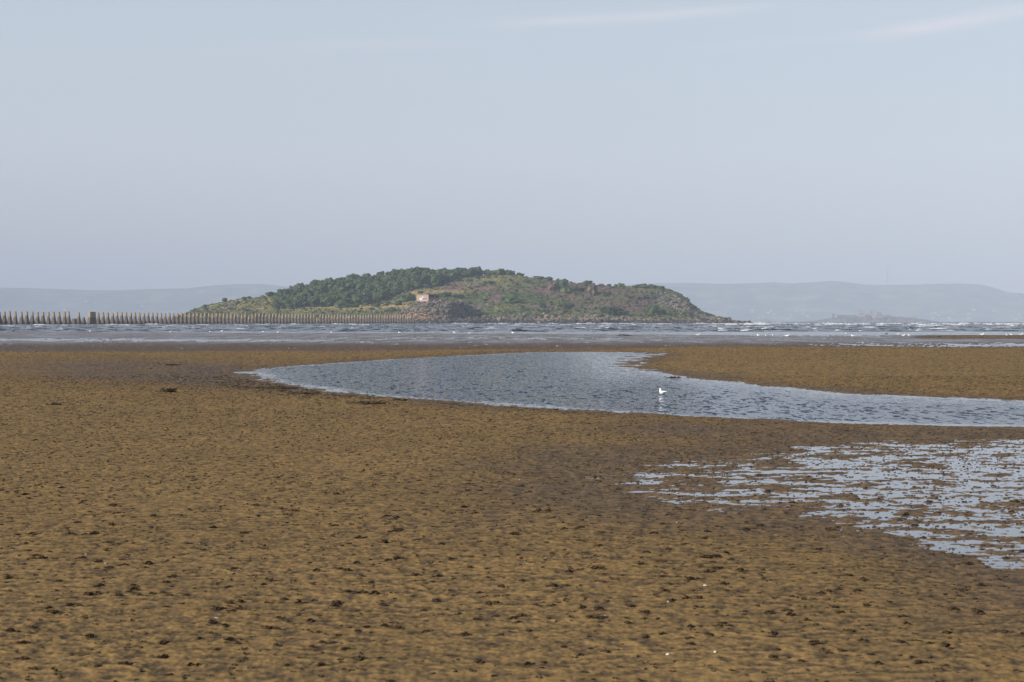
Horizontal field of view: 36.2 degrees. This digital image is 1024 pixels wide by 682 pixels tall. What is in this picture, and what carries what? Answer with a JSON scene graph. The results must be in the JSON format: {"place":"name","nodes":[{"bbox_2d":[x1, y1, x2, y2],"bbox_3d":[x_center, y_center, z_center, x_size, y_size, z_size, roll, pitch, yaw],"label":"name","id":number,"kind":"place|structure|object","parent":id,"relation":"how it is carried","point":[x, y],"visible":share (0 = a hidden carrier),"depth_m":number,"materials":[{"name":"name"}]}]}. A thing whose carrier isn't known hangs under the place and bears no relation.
{"place":"outdoors","nodes":[
{"label":"outdoors","id":0,"kind":"place"},
{"bbox_2d":[171,275,752,322],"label":"island hill","id":1,"kind":"structure","parent":0,"point":[474,305],"depth_m":1767.06,"materials":[{"name":"plant"}]},
{"bbox_2d":[290,295,299,302],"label":"broadleaf tree","id":2,"kind":"object","parent":1,"relation":"on","point":[293,298],"visible":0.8,"depth_m":1753.88,"materials":[{"name":"green plant"}]},
{"bbox_2d":[293,299,303,306],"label":"broadleaf tree","id":3,"kind":"object","parent":1,"relation":"on","point":[297,303],"visible":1,"depth_m":1736.28,"materials":[{"name":"green plant"}]},
{"bbox_2d":[293,283,304,290],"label":"broadleaf tree","id":4,"kind":"object","parent":1,"relation":"on","point":[299,285],"visible":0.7,"depth_m":1881.07,"materials":[{"name":"green plant"}]},
{"bbox_2d":[304,289,313,297],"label":"broadleaf tree","id":5,"kind":"object","parent":1,"relation":"on","point":[309,293],"visible":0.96,"depth_m":1808.20,"materials":[{"name":"green plant"}]},
{"bbox_2d":[308,298,317,305],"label":"broadleaf tree","id":6,"kind":"object","parent":1,"relation":"on","point":[313,302],"visible":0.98,"depth_m":1737.71,"materials":[{"name":"green plant"}]},
{"bbox_2d":[317,285,326,292],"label":"broadleaf tree","id":7,"kind":"object","parent":1,"relation":"on","point":[322,288],"visible":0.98,"depth_m":1844.52,"materials":[{"name":"green plant"}]},
{"bbox_2d":[323,295,334,304],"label":"broadleaf tree","id":8,"kind":"object","parent":1,"relation":"on","point":[328,300],"visible":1,"depth_m":1745.31,"materials":[{"name":"green plant"}]},
{"bbox_2d":[328,278,336,284],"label":"broadleaf tree","id":9,"kind":"object","parent":1,"relation":"on","point":[333,281],"visible":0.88,"depth_m":1902.75,"materials":[{"name":"green plant"}]},
{"bbox_2d":[331,294,342,304],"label":"broadleaf tree","id":10,"kind":"object","parent":1,"relation":"on","point":[337,297],"visible":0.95,"depth_m":1747.70,"materials":[{"name":"green plant"}]},
{"bbox_2d":[336,286,346,295],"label":"broadleaf tree","id":11,"kind":"object","parent":1,"relation":"on","point":[340,290],"visible":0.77,"depth_m":1810.23,"materials":[{"name":"green plant"}]},
{"bbox_2d":[334,300,349,307],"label":"bush","id":12,"kind":"object","parent":1,"relation":"on","point":[342,304],"visible":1,"depth_m":1731.73,"materials":[{"name":"green plant"}]},
{"bbox_2d":[340,291,351,300],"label":"broadleaf tree","id":13,"kind":"object","parent":1,"relation":"on","point":[345,295],"visible":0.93,"depth_m":1771.70,"materials":[{"name":"green plant"}]},
{"bbox_2d":[345,282,354,289],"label":"broadleaf tree","id":14,"kind":"object","parent":1,"relation":"on","point":[349,286],"visible":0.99,"depth_m":1866.40,"materials":[{"name":"green plant"}]},
{"bbox_2d":[346,274,354,281],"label":"broadleaf tree","id":15,"kind":"object","parent":1,"relation":"on","point":[350,277],"visible":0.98,"depth_m":1922.84,"materials":[{"name":"green plant"}]},
{"bbox_2d":[352,294,361,302],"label":"broadleaf tree","id":16,"kind":"object","parent":1,"relation":"on","point":[356,299],"visible":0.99,"depth_m":1746.47,"materials":[{"name":"green plant"}]},
{"bbox_2d":[355,282,364,290],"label":"broadleaf tree","id":17,"kind":"object","parent":1,"relation":"on","point":[360,285],"visible":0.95,"depth_m":1858.68,"materials":[{"name":"green plant"}]},
{"bbox_2d":[362,291,370,297],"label":"broadleaf tree","id":18,"kind":"object","parent":1,"relation":"on","point":[366,294],"visible":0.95,"depth_m":1792.67,"materials":[{"name":"green plant"}]},
{"bbox_2d":[377,290,388,300],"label":"broadleaf tree","id":19,"kind":"object","parent":1,"relation":"on","point":[382,294],"visible":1,"depth_m":1777.64,"materials":[{"name":"green plant"}]},
{"bbox_2d":[392,269,399,275],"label":"broadleaf tree","id":20,"kind":"object","parent":1,"relation":"on","point":[395,271],"visible":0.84,"depth_m":1957.16,"materials":[{"name":"green plant"}]},
{"bbox_2d":[393,281,402,286],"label":"broadleaf tree","id":21,"kind":"object","parent":1,"relation":"on","point":[395,283],"visible":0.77,"depth_m":1843.83,"materials":[{"name":"green plant"}]},
{"bbox_2d":[394,285,402,292],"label":"broadleaf tree","id":22,"kind":"object","parent":1,"relation":"on","point":[398,289],"visible":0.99,"depth_m":1815.37,"materials":[{"name":"green plant"}]},
{"bbox_2d":[398,294,411,301],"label":"bush","id":23,"kind":"object","parent":1,"relation":"on","point":[405,298],"visible":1,"depth_m":1745.45,"materials":[{"name":"green plant"}]},
{"bbox_2d":[402,280,410,286],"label":"broadleaf tree","id":24,"kind":"object","parent":1,"relation":"on","point":[405,283],"visible":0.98,"depth_m":1842.34,"materials":[{"name":"green plant"}]},
{"bbox_2d":[405,267,415,276],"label":"broadleaf tree","id":25,"kind":"object","parent":1,"relation":"on","point":[408,271],"visible":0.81,"depth_m":1944.24,"materials":[{"name":"green plant"}]},
{"bbox_2d":[411,270,420,277],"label":"broadleaf tree","id":26,"kind":"object","parent":1,"relation":"on","point":[415,273],"visible":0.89,"depth_m":1928.00,"materials":[{"name":"green plant"}]},
{"bbox_2d":[414,281,420,288],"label":"broadleaf tree","id":27,"kind":"object","parent":1,"relation":"on","point":[417,284],"visible":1,"depth_m":1844.43,"materials":[{"name":"green plant"}]},
{"bbox_2d":[416,293,439,301],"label":"brick lookout","id":28,"kind":"object","parent":1,"relation":"on","point":[426,297],"visible":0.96,"depth_m":1653.48,"materials":[{"name":"concrete"}]},
{"bbox_2d":[430,276,439,282],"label":"broadleaf tree","id":29,"kind":"object","parent":1,"relation":"on","point":[435,279],"visible":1,"depth_m":1870.12,"materials":[{"name":"green plant"}]},
{"bbox_2d":[440,292,451,296],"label":"bush","id":30,"kind":"object","parent":1,"relation":"on","point":[446,294],"visible":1,"depth_m":1780.38,"materials":[{"name":"green plant"}]},
{"bbox_2d":[448,272,457,279],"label":"broadleaf tree","id":31,"kind":"object","parent":1,"relation":"on","point":[453,275],"visible":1,"depth_m":1901.81,"materials":[{"name":"green plant"}]},
{"bbox_2d":[175,273,731,321],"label":"scrub","id":32,"kind":"object","parent":1,"relation":"on","point":[388,310],"visible":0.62,"depth_m":1757.02,"materials":[{"name":"plant"}]},
{"bbox_2d":[452,294,464,297],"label":"bush","id":33,"kind":"object","parent":1,"relation":"on","point":[459,296],"visible":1,"depth_m":1768.86,"materials":[{"name":"green plant"}]},
{"bbox_2d":[455,267,463,275],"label":"broadleaf tree","id":34,"kind":"object","parent":1,"relation":"on","point":[459,271],"visible":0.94,"depth_m":1956.56,"materials":[{"name":"green plant"}]},
{"bbox_2d":[461,271,470,276],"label":"broadleaf tree","id":35,"kind":"object","parent":1,"relation":"on","point":[466,274],"visible":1,"depth_m":1945.98,"materials":[{"name":"green plant"}]},
{"bbox_2d":[191,290,750,322],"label":"shore rocks","id":36,"kind":"object","parent":1,"relation":"on","point":[506,319],"visible":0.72,"depth_m":1616.03,"materials":[{"name":"stone"}]},
{"bbox_2d":[505,295,519,303],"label":"bush","id":37,"kind":"object","parent":1,"relation":"on","point":[513,299],"visible":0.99,"depth_m":1743.83,"materials":[{"name":"green plant"}]},
{"bbox_2d":[547,280,559,290],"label":"tree","id":38,"kind":"object","parent":1,"relation":"on","point":[553,285],"visible":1,"depth_m":1861.71,"materials":[{"name":"plant"}]},
{"bbox_2d":[556,279,568,288],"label":"tree","id":39,"kind":"object","parent":1,"relation":"on","point":[562,283],"visible":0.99,"depth_m":1862.05,"materials":[{"name":"green plant"}]},
{"bbox_2d":[560,286,571,292],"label":"tree","id":40,"kind":"object","parent":1,"relation":"on","point":[568,289],"visible":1,"depth_m":1835.86,"materials":[{"name":"green plant"}]},
{"bbox_2d":[562,302,573,308],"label":"bush","id":41,"kind":"object","parent":1,"relation":"on","point":[568,305],"visible":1,"depth_m":1698.22,"materials":[{"name":"green plant"}]},
{"bbox_2d":[571,287,586,290],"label":"tree","id":42,"kind":"object","parent":1,"relation":"on","point":[578,288],"visible":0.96,"depth_m":1863.29,"materials":[{"name":"green plant"}]},
{"bbox_2d":[582,280,592,285],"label":"tree","id":43,"kind":"object","parent":1,"relation":"on","point":[586,283],"visible":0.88,"depth_m":1915.60,"materials":[{"name":"green plant"}]},
{"bbox_2d":[587,283,597,294],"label":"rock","id":44,"kind":"object","parent":1,"relation":"on","point":[592,289],"visible":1,"depth_m":1828.91,"materials":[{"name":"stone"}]},
{"bbox_2d":[598,306,620,313],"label":"bush","id":45,"kind":"object","parent":1,"relation":"on","point":[609,310],"visible":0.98,"depth_m":1654.18,"materials":[{"name":"green plant"}]},
{"bbox_2d":[616,309,628,315],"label":"bush","id":46,"kind":"object","parent":1,"relation":"on","point":[622,312],"visible":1,"depth_m":1653.81,"materials":[{"name":"green plant"}]},
{"bbox_2d":[637,283,646,287],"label":"bush","id":47,"kind":"object","parent":1,"relation":"on","point":[641,285],"visible":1,"depth_m":1918.50,"materials":[{"name":"green plant"}]},
{"bbox_2d":[648,304,658,312],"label":"bush","id":48,"kind":"object","parent":1,"relation":"on","point":[652,308],"visible":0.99,"depth_m":1697.29,"materials":[{"name":"green plant"}]},
{"bbox_2d":[656,309,665,314],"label":"bush","id":49,"kind":"object","parent":1,"relation":"on","point":[662,311],"visible":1,"depth_m":1696.74,"materials":[{"name":"green plant"}]},
{"bbox_2d":[0,332,1023,681],"bbox_3d":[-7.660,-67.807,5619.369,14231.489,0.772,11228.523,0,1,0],"label":"sand flats","id":50,"kind":"structure","parent":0,"point":[54,638],"depth_m":13.28,"materials":[{"name":"sand"}]},
{"bbox_2d":[5,627,19,632],"bbox_3d":[-2.810,1.625,8.780,0.084,0.031,0.070,1,1,40],"label":"worm cast","id":51,"kind":"object","parent":50,"relation":"on","point":[9,629],"visible":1,"depth_m":8.77,"materials":[{"name":"sand"}]},
{"bbox_2d":[13,656,29,660],"bbox_3d":[-2.532,1.637,8.078,0.094,0.021,0.069,0,1,33],"label":"worm cast","id":52,"kind":"object","parent":50,"relation":"on","point":[22,658],"visible":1,"depth_m":8.06,"materials":[{"name":"sand"}]},
{"bbox_2d":[118,661,132,664],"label":"worm cast","id":53,"kind":"object","parent":50,"relation":"on","point":[123,662],"visible":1,"depth_m":7.94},
{"bbox_2d":[157,653,169,658],"bbox_3d":[-1.806,1.634,8.122,0.059,0.024,0.068,0,1,21],"label":"worm cast","id":54,"kind":"object","parent":50,"relation":"on","point":[164,655],"visible":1,"depth_m":8.10,"materials":[{"name":"sand"}]},
{"bbox_2d":[158,640,175,643],"bbox_3d":[-1.878,1.634,8.503,0.096,0.019,0.060,0,1,-20],"label":"worm cast","id":55,"kind":"object","parent":50,"relation":"on","point":[162,641],"visible":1,"depth_m":8.48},
{"bbox_2d":[159,387,176,391],"bbox_3d":[-8.487,1.212,38.691,0.375,0.125,0.329,1,1,41],"label":"seaweed clump","id":56,"kind":"object","parent":50,"relation":"on","point":[171,390],"visible":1,"depth_m":38.67,"materials":[{"name":"plant"}]},
{"bbox_2d":[211,606,229,609],"bbox_3d":[-1.771,1.621,9.501,0.109,0.021,0.068,-1,1,-36],"label":"worm cast","id":57,"kind":"object","parent":50,"relation":"on","point":[217,608],"visible":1,"depth_m":9.48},
{"bbox_2d":[243,386,306,388],"bbox_3d":[-6.236,1.241,41.664,1.317,0.067,1.376,-1,1,-40],"label":"seaweed clump","id":58,"kind":"object","parent":50,"relation":"on","point":[278,387],"visible":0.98,"depth_m":41.41,"materials":[{"name":"plant"}]},
{"bbox_2d":[291,392,318,393],"bbox_3d":[-5.056,1.272,38.144,0.757,0.070,0.296,0,1,23],"label":"seaweed clump","id":59,"kind":"object","parent":50,"relation":"on","point":[305,392],"visible":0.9,"depth_m":38.13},
{"bbox_2d":[80,358,570,412],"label":"seaweed litter","id":60,"kind":"object","parent":50,"relation":"on","point":[244,388],"visible":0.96,"depth_m":42.13,"materials":[{"name":"plant"}]},
{"bbox_2d":[331,600,344,603],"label":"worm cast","id":61,"kind":"object","parent":50,"relation":"on","point":[337,602],"visible":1,"depth_m":9.64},
{"bbox_2d":[351,655,366,660],"bbox_3d":[-0.786,1.634,8.081,0.073,0.020,0.090,0,1,-34],"label":"worm cast","id":62,"kind":"object","parent":50,"relation":"on","point":[358,657],"visible":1,"depth_m":8.07,"materials":[{"name":"sand"}]},
{"bbox_2d":[346,400,389,403],"bbox_3d":[-3.058,1.305,33.173,0.702,0.078,0.950,-1,1,-36],"label":"seaweed clump","id":63,"kind":"object","parent":50,"relation":"on","point":[368,402],"visible":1,"depth_m":33.09,"materials":[{"name":"plant"}]},
{"bbox_2d":[368,590,379,594],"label":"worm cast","id":64,"kind":"object","parent":50,"relation":"on","point":[375,592],"visible":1,"depth_m":9.99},
{"bbox_2d":[0,376,1023,681],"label":"worm casts","id":65,"kind":"object","parent":50,"relation":"on","point":[490,496],"visible":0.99,"depth_m":16.59,"materials":[{"name":"sand"}]},
{"bbox_2d":[593,616,608,618],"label":"worm cast","id":66,"kind":"object","parent":50,"relation":"on","point":[600,617],"visible":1,"depth_m":9.21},
{"bbox_2d":[234,352,1023,426],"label":"creek","id":67,"kind":"structure","parent":50,"relation":"in","point":[577,380],"depth_m":40.25,"materials":[{"name":"liquid"}]},
{"bbox_2d":[763,610,775,613],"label":"worm cast","id":68,"kind":"object","parent":50,"relation":"on","point":[769,612],"visible":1,"depth_m":9.35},
{"bbox_2d":[588,436,1023,568],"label":"puddle water","id":69,"kind":"structure","parent":50,"relation":"on","point":[1013,531],"depth_m":16.97,"materials":[{"name":"grey liquid"}]},
{"bbox_2d":[807,640,820,644],"bbox_3d":[1.628,1.629,8.465,0.081,0.022,0.070,0,1,-25],"label":"worm cast","id":70,"kind":"object","parent":50,"relation":"on","point":[810,642],"visible":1,"depth_m":8.46,"materials":[{"name":"sand"}]},
{"bbox_2d":[913,659,926,663],"bbox_3d":[2.092,1.639,8.005,0.058,0.019,0.088,1,1,41],"label":"worm cast","id":71,"kind":"object","parent":50,"relation":"on","point":[919,661],"visible":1,"depth_m":8.00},
{"bbox_2d":[972,609,984,613],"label":"worm cast","id":72,"kind":"object","parent":50,"relation":"on","point":[979,611],"visible":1,"depth_m":9.34,"materials":[{"name":"sand"}]},
{"bbox_2d":[0,281,1023,321],"bbox_3d":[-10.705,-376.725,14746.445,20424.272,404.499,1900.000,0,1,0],"label":"hills","id":73,"kind":"structure","parent":0,"point":[814,300],"depth_m":14663.48,"materials":[{"name":"grey"}]},
{"bbox_2d":[0,322,1023,331],"bbox_3d":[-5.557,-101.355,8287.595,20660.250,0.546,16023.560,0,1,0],"label":"sea","id":74,"kind":"structure","parent":0,"point":[541,327],"depth_m":444.88,"materials":[{"name":"liquid"}]},
{"bbox_2d":[2,311,7,323],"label":"concrete pylon","id":75,"kind":"object","parent":74,"relation":"in","point":[4,319],"visible":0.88,"depth_m":1002.82,"materials":[{"name":"concrete"}]},
{"bbox_2d":[7,311,12,323],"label":"concrete pylon","id":76,"kind":"object","parent":74,"relation":"in","point":[9,320],"visible":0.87,"depth_m":1007.46,"materials":[{"name":"concrete"}]},
{"bbox_2d":[13,311,17,323],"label":"concrete pylon","id":77,"kind":"object","parent":74,"relation":"in","point":[15,320],"visible":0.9,"depth_m":1012.26,"materials":[{"name":"concrete"}]},
{"bbox_2d":[18,312,24,323],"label":"concrete pylon","id":78,"kind":"object","parent":74,"relation":"in","point":[21,320],"visible":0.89,"depth_m":1017.72,"materials":[{"name":"concrete"}]},
{"bbox_2d":[24,311,29,323],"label":"concrete pylon","id":79,"kind":"object","parent":74,"relation":"in","point":[26,320],"visible":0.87,"depth_m":1022.54,"materials":[{"name":"concrete"}]},
{"bbox_2d":[30,311,34,323],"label":"concrete pylon","id":80,"kind":"object","parent":74,"relation":"in","point":[32,320],"visible":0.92,"depth_m":1027.61,"materials":[{"name":"concrete"}]},
{"bbox_2d":[35,312,40,323],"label":"concrete pylon","id":81,"kind":"object","parent":74,"relation":"in","point":[37,320],"visible":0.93,"depth_m":1032.55,"materials":[{"name":"concrete"}]},
{"bbox_2d":[40,312,45,323],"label":"concrete pylon","id":82,"kind":"object","parent":74,"relation":"in","point":[42,321],"visible":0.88,"depth_m":1037.41,"materials":[{"name":"concrete"}]},
{"bbox_2d":[46,312,51,323],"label":"concrete pylon","id":83,"kind":"object","parent":74,"relation":"in","point":[48,320],"visible":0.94,"depth_m":1042.86,"materials":[{"name":"concrete"}]},
{"bbox_2d":[51,312,56,323],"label":"concrete pylon","id":84,"kind":"object","parent":74,"relation":"in","point":[53,320],"visible":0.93,"depth_m":1047.72,"materials":[{"name":"concrete"}]},
{"bbox_2d":[57,312,61,323],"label":"concrete pylon","id":85,"kind":"object","parent":74,"relation":"in","point":[59,320],"visible":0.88,"depth_m":1052.76,"materials":[{"name":"concrete"}]},
{"bbox_2d":[62,312,66,323],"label":"concrete pylon","id":86,"kind":"object","parent":74,"relation":"in","point":[64,320],"visible":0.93,"depth_m":1058.25,"materials":[{"name":"concrete"}]},
{"bbox_2d":[67,312,71,323],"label":"concrete pylon","id":87,"kind":"object","parent":74,"relation":"in","point":[68,318],"visible":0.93,"depth_m":1062.16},
{"bbox_2d":[77,312,81,323],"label":"concrete pylon","id":88,"kind":"object","parent":74,"relation":"in","point":[78,319],"visible":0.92,"depth_m":1072.05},
{"bbox_2d":[87,312,96,323],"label":"concrete block","id":89,"kind":"structure","parent":74,"relation":"in","point":[91,318],"depth_m":1083.87,"materials":[{"name":"concrete"}]},
{"bbox_2d":[96,312,100,323],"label":"concrete pylon","id":90,"kind":"object","parent":74,"relation":"in","point":[98,320],"visible":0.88,"depth_m":1091.87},
{"bbox_2d":[101,312,105,323],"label":"concrete pylon","id":91,"kind":"object","parent":74,"relation":"in","point":[103,320],"visible":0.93,"depth_m":1096.96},
{"bbox_2d":[105,312,110,323],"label":"concrete pylon","id":92,"kind":"object","parent":74,"relation":"in","point":[107,321],"visible":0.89,"depth_m":1101.92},
{"bbox_2d":[110,312,114,323],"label":"concrete pylon","id":93,"kind":"object","parent":74,"relation":"in","point":[112,320],"visible":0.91,"depth_m":1106.84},
{"bbox_2d":[115,312,119,323],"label":"concrete pylon","id":94,"kind":"object","parent":74,"relation":"in","point":[117,321],"visible":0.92,"depth_m":1111.65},
{"bbox_2d":[119,312,124,323],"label":"concrete pylon","id":95,"kind":"object","parent":74,"relation":"in","point":[121,320],"visible":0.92,"depth_m":1116.54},
{"bbox_2d":[124,312,128,323],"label":"concrete pylon","id":96,"kind":"object","parent":74,"relation":"in","point":[126,321],"visible":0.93,"depth_m":1121.42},
{"bbox_2d":[129,312,132,323],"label":"concrete pylon","id":97,"kind":"object","parent":74,"relation":"in","point":[130,319],"visible":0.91,"depth_m":1126.45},
{"bbox_2d":[133,312,137,323],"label":"concrete pylon","id":98,"kind":"object","parent":74,"relation":"in","point":[135,320],"visible":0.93,"depth_m":1131.37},
{"bbox_2d":[137,312,141,323],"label":"concrete pylon","id":99,"kind":"object","parent":74,"relation":"in","point":[139,321],"visible":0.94,"depth_m":1136.16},
{"bbox_2d":[142,313,146,323],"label":"concrete pylon","id":100,"kind":"object","parent":74,"relation":"in","point":[143,320],"visible":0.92,"depth_m":1141.21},
{"bbox_2d":[146,312,150,323],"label":"concrete pylon","id":101,"kind":"object","parent":74,"relation":"in","point":[148,320],"visible":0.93,"depth_m":1146.10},
{"bbox_2d":[159,313,163,323],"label":"concrete pylon","id":102,"kind":"object","parent":74,"relation":"in","point":[161,320],"visible":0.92,"depth_m":1160.89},
{"bbox_2d":[167,312,171,323],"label":"concrete pylon","id":103,"kind":"object","parent":74,"relation":"in","point":[169,321],"visible":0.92,"depth_m":1170.79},
{"bbox_2d":[6,322,1023,330],"bbox_3d":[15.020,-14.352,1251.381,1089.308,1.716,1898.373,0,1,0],"label":"sea foam","id":104,"kind":"object","parent":74,"relation":"on","point":[764,323],"visible":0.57,"depth_m":873.26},
{"bbox_2d":[800,315,937,321],"bbox_3d":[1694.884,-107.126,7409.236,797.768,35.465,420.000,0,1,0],"label":"fortress rock","id":105,"kind":"object","parent":74,"relation":"in","point":[886,318],"visible":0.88,"depth_m":7232.07,"materials":[{"name":"stone"}]},
{"bbox_2d":[835,315,855,317],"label":"long barracks","id":106,"kind":"structure","parent":105,"relation":"on","point":[842,316],"depth_m":7328.91,"materials":[{"name":"concrete"}]},
{"bbox_2d":[0,332,1023,348],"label":"shallow water","id":107,"kind":"structure","parent":0,"point":[876,334],"depth_m":217.20,"materials":[{"name":"grey liquid"}]},
{"bbox_2d":[0,0,1023,292],"label":"sky","id":108,"kind":"structure","parent":0,"point":[145,144],"materials":[{"name":"blue"}]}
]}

